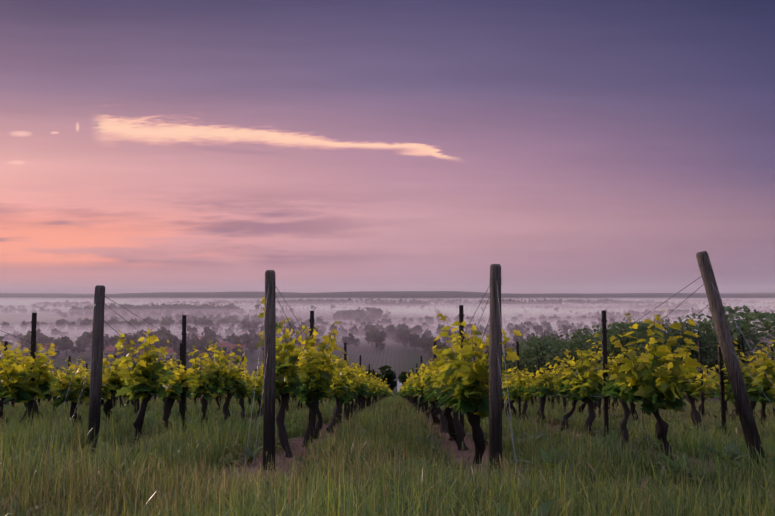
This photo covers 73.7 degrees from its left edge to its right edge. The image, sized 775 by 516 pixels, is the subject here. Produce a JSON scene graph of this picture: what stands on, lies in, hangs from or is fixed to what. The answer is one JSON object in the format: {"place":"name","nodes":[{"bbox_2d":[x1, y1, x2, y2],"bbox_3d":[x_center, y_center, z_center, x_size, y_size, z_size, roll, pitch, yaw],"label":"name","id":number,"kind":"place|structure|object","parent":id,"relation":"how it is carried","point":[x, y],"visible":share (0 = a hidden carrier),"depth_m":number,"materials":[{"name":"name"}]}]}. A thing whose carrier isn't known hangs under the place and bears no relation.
{"place":"outdoors","nodes":[
{"label":"outdoors","id":0,"kind":"place"},
{"bbox_2d":[43,307,579,352],"bbox_3d":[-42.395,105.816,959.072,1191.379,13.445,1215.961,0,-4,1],"label":"tile farm roofs","id":1,"kind":"object","parent":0,"point":[170,349],"depth_m":395.81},
{"bbox_2d":[219,317,513,391],"bbox_3d":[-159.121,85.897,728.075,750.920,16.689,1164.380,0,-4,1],"label":"farm roof sheets","id":2,"kind":"object","parent":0,"point":[398,387],"visible":0.06,"depth_m":148.49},
{"bbox_2d":[0,291,774,515],"bbox_3d":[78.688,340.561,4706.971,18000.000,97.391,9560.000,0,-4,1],"label":"terrain","id":3,"kind":"structure","parent":0,"point":[381,361],"depth_m":386.52,"materials":[{"name":"green plant"}]},
{"bbox_2d":[43,309,575,358],"bbox_3d":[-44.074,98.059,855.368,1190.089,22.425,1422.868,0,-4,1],"label":"farm walls","id":4,"kind":"structure","parent":3,"relation":"on","point":[167,356],"depth_m":379.32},
{"bbox_2d":[0,297,774,402],"bbox_3d":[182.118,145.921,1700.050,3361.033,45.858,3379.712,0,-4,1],"label":"trees","id":5,"kind":"object","parent":3,"relation":"on","point":[549,345],"visible":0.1,"depth_m":406.29,"materials":[{"name":"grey plant"}]},
{"bbox_2d":[0,297,774,463],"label":"vine","id":6,"kind":"object","parent":3,"relation":"on","point":[448,390],"depth_m":7.76,"materials":[{"name":"green plant"}]},
{"bbox_2d":[0,395,774,515],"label":"meadow grass","id":7,"kind":"structure","parent":3,"relation":"on","point":[25,452],"depth_m":4.29,"materials":[{"name":"green plant"}]},
{"bbox_2d":[0,305,774,442],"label":"posts","id":8,"kind":"object","parent":3,"relation":"on","point":[182,401],"depth_m":8.41,"materials":[{"name":"wood"}]},
{"bbox_2d":[87,251,767,479],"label":"vineyard posts","id":9,"kind":"object","parent":3,"relation":"on","point":[740,393],"visible":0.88,"depth_m":5.16,"materials":[{"name":"brown wood"}]},
{"bbox_2d":[0,265,774,478],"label":"vineyard wires","id":10,"kind":"object","parent":9,"relation":"attached to","point":[429,365],"visible":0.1,"depth_m":5.97,"materials":[{"name":"grey metal"}]},
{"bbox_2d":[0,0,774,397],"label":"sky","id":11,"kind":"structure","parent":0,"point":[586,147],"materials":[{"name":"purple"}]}
]}

